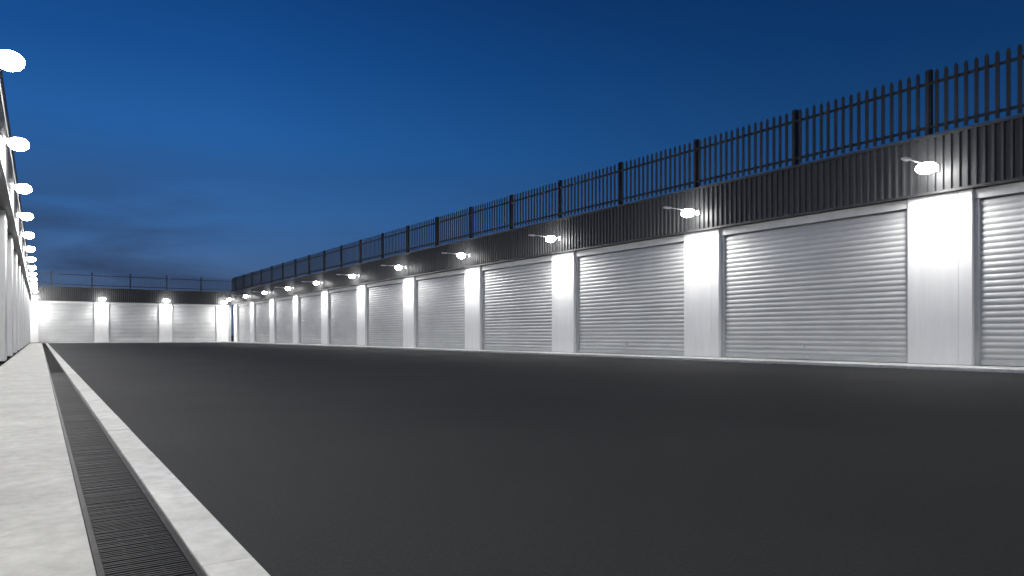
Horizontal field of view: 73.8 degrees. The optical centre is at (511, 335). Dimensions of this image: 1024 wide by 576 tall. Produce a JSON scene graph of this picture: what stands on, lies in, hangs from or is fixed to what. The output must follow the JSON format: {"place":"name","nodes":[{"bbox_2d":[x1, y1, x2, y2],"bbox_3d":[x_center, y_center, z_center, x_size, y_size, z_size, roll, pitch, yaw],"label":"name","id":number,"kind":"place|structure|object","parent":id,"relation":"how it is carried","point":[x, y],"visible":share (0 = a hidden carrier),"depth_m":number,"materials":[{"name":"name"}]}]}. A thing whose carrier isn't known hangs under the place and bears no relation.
{"place":"outdoors","nodes":[
{"label":"outdoors","id":0,"kind":"place"},
{"bbox_2d":[38,300,93,303],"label":"door header","id":1,"kind":"object","parent":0,"point":[70,302],"depth_m":47.86},
{"bbox_2d":[0,336,233,365],"bbox_3d":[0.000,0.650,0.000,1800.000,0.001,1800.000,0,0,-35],"label":"ground","id":2,"kind":"structure","parent":0,"point":[9,357],"depth_m":22.39,"materials":[{"name":"grey concrete"}]},
{"bbox_2d":[0,343,96,575],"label":"concrete footpath","id":3,"kind":"structure","parent":2,"relation":"on","point":[42,530],"depth_m":2.49,"materials":[{"name":"grey concrete"}]},
{"bbox_2d":[42,343,204,575],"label":"drainage channel","id":4,"kind":"object","parent":2,"relation":"on","point":[130,531],"visible":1,"depth_m":2.20,"materials":[{"name":"metal"}]},
{"bbox_2d":[46,343,269,575],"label":"edging kerb","id":5,"kind":"structure","parent":2,"relation":"on","point":[212,544],"depth_m":2.16,"materials":[{"name":"concrete"}]},
{"bbox_2d":[48,342,1023,575],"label":"asphalt yard","id":6,"kind":"structure","parent":2,"relation":"on","point":[288,460],"depth_m":3.04,"materials":[{"name":"black asphalt"}]},
{"bbox_2d":[48,342,175,342],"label":"building kerb","id":7,"kind":"structure","parent":6,"relation":"on","point":[111,342],"depth_m":48.97,"materials":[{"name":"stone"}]},
{"bbox_2d":[38,303,93,341],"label":"door frame","id":8,"kind":"object","parent":7,"relation":"on","point":[59,341],"visible":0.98,"depth_m":47.17,"materials":[{"name":"grey metal"}]},
{"bbox_2d":[40,303,92,340],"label":"roller door","id":9,"kind":"structure","parent":8,"relation":"attached to","point":[66,322],"depth_m":47.85,"materials":[{"name":"white metal"}]},
{"bbox_2d":[30,300,228,341],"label":"pillars","id":10,"kind":"structure","parent":7,"relation":"on","point":[101,321],"depth_m":51.05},
{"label":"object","id":11,"kind":"object","parent":10,"relation":"attached to","visible":0},
{"bbox_2d":[39,286,230,304],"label":"fascia trim","id":12,"kind":"structure","parent":11,"relation":"on","point":[133,289],"depth_m":50.01,"materials":[{"name":"metal"}]},
{"bbox_2d":[32,286,230,303],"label":"ribbed fascia","id":13,"kind":"structure","parent":12,"relation":"attached to","point":[88,294],"depth_m":49.80,"materials":[{"name":"grey metal"}]},
{"bbox_2d":[33,270,231,291],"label":"palisade fence","id":14,"kind":"object","parent":12,"relation":"on","point":[130,286],"visible":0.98,"depth_m":50.33,"materials":[{"name":"black metal"}]},
{"bbox_2d":[109,304,158,341],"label":"door frame","id":15,"kind":"object","parent":7,"relation":"on","point":[134,338],"visible":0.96,"depth_m":50.18,"materials":[{"name":"grey metal"}]},
{"bbox_2d":[110,305,157,340],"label":"roller door","id":16,"kind":"structure","parent":15,"relation":"attached to","point":[132,322],"depth_m":50.21,"materials":[{"name":"white metal"}]},
{"bbox_2d":[172,306,215,341],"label":"door frame","id":17,"kind":"object","parent":7,"relation":"on","point":[192,340],"visible":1,"depth_m":52.37,"materials":[{"name":"white metal"}]},
{"bbox_2d":[172,304,215,306],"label":"door header","id":18,"kind":"object","parent":17,"relation":"on","point":[207,305],"depth_m":52.53},
{"bbox_2d":[173,306,214,339],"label":"roller door","id":19,"kind":"structure","parent":17,"relation":"attached to","point":[193,323],"depth_m":52.52,"materials":[{"name":"white metal"}]},
{"bbox_2d":[34,303,230,342],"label":"walls","id":20,"kind":"structure","parent":6,"relation":"on","point":[187,306],"depth_m":53.23,"materials":[{"name":"paint"}]},
{"bbox_2d":[229,341,1023,372],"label":"building kerb","id":21,"kind":"structure","parent":6,"relation":"on","point":[1007,369],"depth_m":14.03,"materials":[{"name":"concrete"}]},
{"bbox_2d":[238,306,249,341],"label":"door frame","id":22,"kind":"object","parent":21,"relation":"on","point":[238,328],"visible":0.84,"depth_m":52.64,"materials":[{"name":"white metal"}]},
{"bbox_2d":[239,305,249,340],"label":"roller door","id":23,"kind":"structure","parent":22,"relation":"attached to","point":[244,323],"depth_m":51.25,"materials":[{"name":"white metal"}]},
{"bbox_2d":[255,304,269,341],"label":"door frame","id":24,"kind":"object","parent":21,"relation":"on","point":[255,327],"visible":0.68,"depth_m":48.49,"materials":[{"name":"grey metal"}]},
{"bbox_2d":[256,302,269,340],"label":"roller door","id":25,"kind":"structure","parent":24,"relation":"attached to","point":[262,321],"depth_m":46.94,"materials":[{"name":"white metal"}]},
{"bbox_2d":[275,301,292,342],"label":"door frame","id":26,"kind":"object","parent":21,"relation":"on","point":[275,329],"visible":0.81,"depth_m":44.33,"materials":[{"name":"grey metal"}]},
{"bbox_2d":[276,299,292,341],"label":"roller door","id":27,"kind":"structure","parent":26,"relation":"attached to","point":[284,319],"depth_m":42.86,"materials":[{"name":"white metal"}]},
{"bbox_2d":[299,297,320,343],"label":"door frame","id":28,"kind":"object","parent":21,"relation":"on","point":[300,342],"visible":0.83,"depth_m":40.20,"materials":[{"name":"grey metal"}]},
{"bbox_2d":[301,295,320,341],"bbox_3d":[-11.346,-0.900,38.602,0.019,2.600,3.944,0,0,-35],"label":"roller door","id":29,"kind":"structure","parent":28,"relation":"attached to","point":[311,319],"depth_m":38.64,"materials":[{"name":"white metal"}]},
{"bbox_2d":[329,293,356,344],"bbox_3d":[-8.466,-0.865,34.454,0.130,2.730,4.044,0,0,-35],"label":"door frame","id":30,"kind":"object","parent":21,"relation":"on","point":[330,343],"visible":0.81,"depth_m":36.05,"materials":[{"name":"grey metal"}]},
{"bbox_2d":[331,290,356,342],"bbox_3d":[-8.471,-0.900,34.450,0.019,2.600,3.944,0,0,-35],"label":"roller door","id":31,"kind":"structure","parent":30,"relation":"attached to","point":[344,315],"depth_m":34.45,"materials":[{"name":"white metal"}]},
{"bbox_2d":[367,288,402,346],"bbox_3d":[-5.591,-0.865,30.302,0.130,2.730,4.044,0,0,-35],"label":"door frame","id":32,"kind":"object","parent":21,"relation":"on","point":[395,345],"visible":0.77,"depth_m":31.88,"materials":[{"name":"grey metal"}]},
{"bbox_2d":[368,283,402,344],"bbox_3d":[-5.596,-0.900,30.299,0.019,2.600,3.944,0,0,-35],"label":"roller door","id":33,"kind":"structure","parent":32,"relation":"attached to","point":[385,310],"depth_m":30.26,"materials":[{"name":"white metal"}]},
{"bbox_2d":[416,280,464,348],"bbox_3d":[-2.716,-0.865,26.150,0.130,2.730,4.044,0,0,-35],"label":"door frame","id":34,"kind":"object","parent":21,"relation":"on","point":[435,346],"visible":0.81,"depth_m":27.73,"materials":[{"name":"grey metal"}]},
{"bbox_2d":[418,275,464,345],"bbox_3d":[-2.721,-0.900,26.147,0.019,2.600,3.944,0,0,-35],"label":"roller door","id":35,"kind":"structure","parent":34,"relation":"attached to","point":[441,309],"depth_m":26.06,"materials":[{"name":"white metal"}]},
{"bbox_2d":[482,271,551,350],"bbox_3d":[0.159,-0.865,21.999,0.130,2.730,4.044,0,0,-35],"label":"door frame","id":36,"kind":"object","parent":21,"relation":"on","point":[521,349],"visible":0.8,"depth_m":23.17,"materials":[{"name":"grey metal"}]},
{"bbox_2d":[484,262,551,347],"bbox_3d":[0.154,-0.900,21.995,0.019,2.600,3.944,0,0,-35],"label":"roller door","id":37,"kind":"structure","parent":36,"relation":"attached to","point":[518,304],"depth_m":21.87,"materials":[{"name":"white metal"}]},
{"bbox_2d":[234,188,974,365],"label":"wall pillars","id":38,"kind":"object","parent":21,"relation":"on","point":[908,363],"visible":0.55,"depth_m":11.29,"materials":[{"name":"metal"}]},
{"bbox_2d":[231,114,1023,304],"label":"fascia trim","id":39,"kind":"structure","parent":38,"relation":"on","point":[1000,182],"depth_m":14.46,"materials":[{"name":"grey metal"}]},
{"bbox_2d":[231,118,1023,303],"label":"ribbed fascia","id":40,"kind":"structure","parent":39,"relation":"attached to","point":[989,153],"depth_m":14.47,"materials":[{"name":"grey metal"}]},
{"bbox_2d":[336,274,358,277],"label":"wall lamp","id":41,"kind":"object","parent":40,"relation":"attached to","point":[352,276],"visible":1,"depth_m":31.93,"materials":[{"name":"white metal"}]},
{"bbox_2d":[381,265,406,269],"bbox_3d":[-4.799,-2.771,27.779,1.140,0.202,0.322,0,0,-35],"label":"wall lamp","id":42,"kind":"object","parent":40,"relation":"attached to","point":[398,267],"visible":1,"depth_m":27.79,"materials":[{"name":"white metal"}]},
{"bbox_2d":[441,252,470,258],"bbox_3d":[-1.924,-2.771,23.628,1.140,0.202,0.322,0,0,-35],"label":"wall lamp","id":43,"kind":"object","parent":40,"relation":"attached to","point":[460,255],"visible":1,"depth_m":23.63,"materials":[{"name":"white"}]},
{"bbox_2d":[528,234,560,241],"bbox_3d":[0.951,-2.771,19.476,1.140,0.202,0.322,0,0,-35],"label":"wall lamp","id":44,"kind":"object","parent":40,"relation":"attached to","point":[550,238],"visible":1,"depth_m":19.47,"materials":[{"name":"white"}]},
{"bbox_2d":[663,206,700,216],"bbox_3d":[3.826,-2.771,15.324,1.140,0.202,0.322,0,0,-35],"label":"wall lamp","id":45,"kind":"object","parent":40,"relation":"attached to","point":[687,212],"visible":1,"depth_m":15.33,"materials":[{"name":"white"}]},
{"bbox_2d":[901,157,939,173],"bbox_3d":[6.701,-2.771,11.172,1.140,0.202,0.322,0,0,-35],"label":"wall lamp","id":46,"kind":"object","parent":40,"relation":"attached to","point":[927,167],"visible":1,"depth_m":11.18,"materials":[{"name":"white"}]},
{"bbox_2d":[232,44,1023,291],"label":"palisade fence","id":47,"kind":"object","parent":39,"relation":"on","point":[248,280],"visible":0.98,"depth_m":15.18,"materials":[{"name":"black metal"}]},
{"bbox_2d":[576,257,683,355],"bbox_3d":[3.034,-0.865,17.847,0.130,2.730,4.044,0,0,-35],"label":"door frame","id":48,"kind":"object","parent":21,"relation":"on","point":[578,350],"visible":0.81,"depth_m":19.05,"materials":[{"name":"grey metal"}]},
{"bbox_2d":[579,243,683,351],"bbox_3d":[3.029,-0.900,17.843,0.019,2.600,3.944,0,0,-35],"label":"roller door","id":49,"kind":"structure","parent":48,"relation":"attached to","point":[634,299],"depth_m":17.66,"materials":[{"name":"white metal"}]},
{"bbox_2d":[721,209,907,363],"bbox_3d":[5.909,-0.865,13.695,0.130,2.730,4.044,0,0,-35],"label":"door frame","id":50,"kind":"object","parent":21,"relation":"on","point":[820,357],"visible":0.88,"depth_m":13.74,"materials":[{"name":"grey metal"}]},
{"bbox_2d":[725,211,905,357],"bbox_3d":[5.904,-0.900,13.692,0.019,2.600,3.944,0,0,-35],"label":"roller door","id":51,"kind":"structure","parent":50,"relation":"attached to","point":[836,288],"depth_m":13.43,"materials":[{"name":"white metal"}]},
{"bbox_2d":[975,199,1023,365],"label":"door frame","id":52,"kind":"object","parent":21,"relation":"on","point":[979,361],"visible":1,"depth_m":11.13,"materials":[{"name":"grey metal"}]},
{"bbox_2d":[980,195,1023,360],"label":"roller door","id":53,"kind":"structure","parent":52,"relation":"attached to","point":[1002,278],"depth_m":10.89,"materials":[{"name":"white metal"}]},
{"bbox_2d":[240,193,1023,366],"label":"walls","id":54,"kind":"structure","parent":6,"relation":"on","point":[683,242],"depth_m":14.81,"materials":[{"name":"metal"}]},
{"bbox_2d":[109,302,158,304],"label":"door header","id":55,"kind":"object","parent":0,"point":[120,303],"depth_m":50.05},
{"bbox_2d":[255,299,269,303],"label":"door header","id":56,"kind":"object","parent":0,"point":[262,301],"depth_m":46.86},
{"bbox_2d":[275,296,292,300],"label":"door header","id":57,"kind":"object","parent":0,"point":[284,298],"depth_m":42.67},
{"bbox_2d":[299,291,320,296],"bbox_3d":[-11.339,-2.316,38.607,0.165,0.161,4.040,0,0,-35],"label":"door header","id":58,"kind":"object","parent":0,"point":[310,294],"depth_m":38.54},
{"bbox_2d":[329,286,356,292],"bbox_3d":[-8.464,-2.316,34.455,0.165,0.161,4.040,0,0,-35],"label":"door header","id":59,"kind":"object","parent":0,"point":[343,289],"depth_m":34.35},
{"bbox_2d":[367,278,402,287],"bbox_3d":[-5.589,-2.316,30.304,0.165,0.161,4.040,0,0,-35],"label":"door header","id":60,"kind":"object","parent":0,"point":[383,283],"depth_m":30.18},
{"bbox_2d":[416,269,464,279],"bbox_3d":[-2.714,-2.316,26.152,0.165,0.161,4.040,0,0,-35],"label":"door header","id":61,"kind":"object","parent":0,"point":[443,274],"depth_m":25.97},
{"bbox_2d":[0,0,1023,335],"label":"sky","id":62,"kind":"structure","parent":0,"point":[213,139],"materials":[{"name":"blue"}]},
{"bbox_2d":[482,255,551,270],"bbox_3d":[0.161,-2.316,22.000,0.165,0.161,4.040,0,0,-35],"label":"door header","id":63,"kind":"object","parent":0,"point":[543,259],"depth_m":21.83},
{"bbox_2d":[576,234,683,256],"bbox_3d":[3.036,-2.316,17.848,0.165,0.161,4.040,0,0,-35],"label":"door header","id":64,"kind":"object","parent":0,"point":[639,244],"depth_m":17.60},
{"bbox_2d":[721,199,907,235],"bbox_3d":[5.911,-2.316,13.697,0.165,0.161,4.040,0,0,-35],"label":"door header","id":65,"kind":"object","parent":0,"point":[888,207],"depth_m":13.39},
{"bbox_2d":[974,181,1023,198],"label":"door header","id":66,"kind":"object","parent":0,"point":[1000,190],"depth_m":10.88},
{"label":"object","id":67,"kind":"object","parent":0,"visible":0},
{"bbox_2d":[0,210,29,360],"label":"pillars","id":68,"kind":"structure","parent":67,"relation":"on","point":[14,317],"depth_m":16.20,"materials":[{"name":"white paint"}]},
{"bbox_2d":[0,79,31,299],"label":"fascia trim","id":69,"kind":"structure","parent":68,"relation":"on","point":[5,203],"depth_m":13.86,"materials":[{"name":"grey metal"}]},
{"bbox_2d":[0,68,30,272],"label":"palisade fence","id":70,"kind":"object","parent":69,"relation":"on","point":[4,98],"visible":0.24,"depth_m":14.46,"materials":[{"name":"black metal"}]},
{"bbox_2d":[0,92,31,295],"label":"ribbed fascia","id":71,"kind":"structure","parent":69,"relation":"attached to","point":[6,160],"depth_m":12.56,"materials":[{"name":"grey metal"}]},
{"bbox_2d":[0,50,24,70],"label":"wall lamp","id":72,"kind":"object","parent":71,"relation":"attached to","point":[10,60],"visible":1,"depth_m":7.17,"materials":[{"name":"white"}]},
{"bbox_2d":[4,135,28,150],"bbox_3d":[-7.572,-2.921,10.387,0.357,0.202,0.322,0,0,-35],"label":"wall lamp","id":73,"kind":"object","parent":71,"relation":"attached to","point":[18,143],"visible":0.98,"depth_m":10.32,"materials":[{"name":"white"}]},
{"bbox_2d":[12,182,31,193],"bbox_3d":[-9.764,-2.921,13.552,0.357,0.202,0.322,0,0,-35],"label":"wall lamp","id":74,"kind":"object","parent":71,"relation":"attached to","point":[23,188],"visible":0.99,"depth_m":13.48,"materials":[{"name":"white"}]},
{"bbox_2d":[18,212,32,220],"bbox_3d":[-11.955,-2.921,16.717,0.357,0.202,0.322,0,0,-35],"label":"wall lamp","id":75,"kind":"object","parent":71,"relation":"attached to","point":[27,216],"visible":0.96,"depth_m":16.64,"materials":[{"name":"white"}]},
{"bbox_2d":[21,231,33,238],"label":"wall lamp","id":76,"kind":"object","parent":71,"relation":"attached to","point":[28,235],"visible":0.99,"depth_m":19.81,"materials":[{"name":"white"}]},
{"bbox_2d":[24,246,34,251],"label":"wall lamp","id":77,"kind":"object","parent":71,"relation":"attached to","point":[29,248],"visible":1,"depth_m":22.98,"materials":[{"name":"white"}]},
{"bbox_2d":[26,257,35,261],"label":"wall lamp","id":78,"kind":"object","parent":71,"relation":"attached to","point":[31,259],"visible":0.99,"depth_m":26.14,"materials":[{"name":"white metal"}]},
{"bbox_2d":[27,265,35,269],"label":"wall lamp","id":79,"kind":"object","parent":71,"relation":"attached to","point":[32,267],"visible":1,"depth_m":29.31,"materials":[{"name":"white metal"}]}
]}

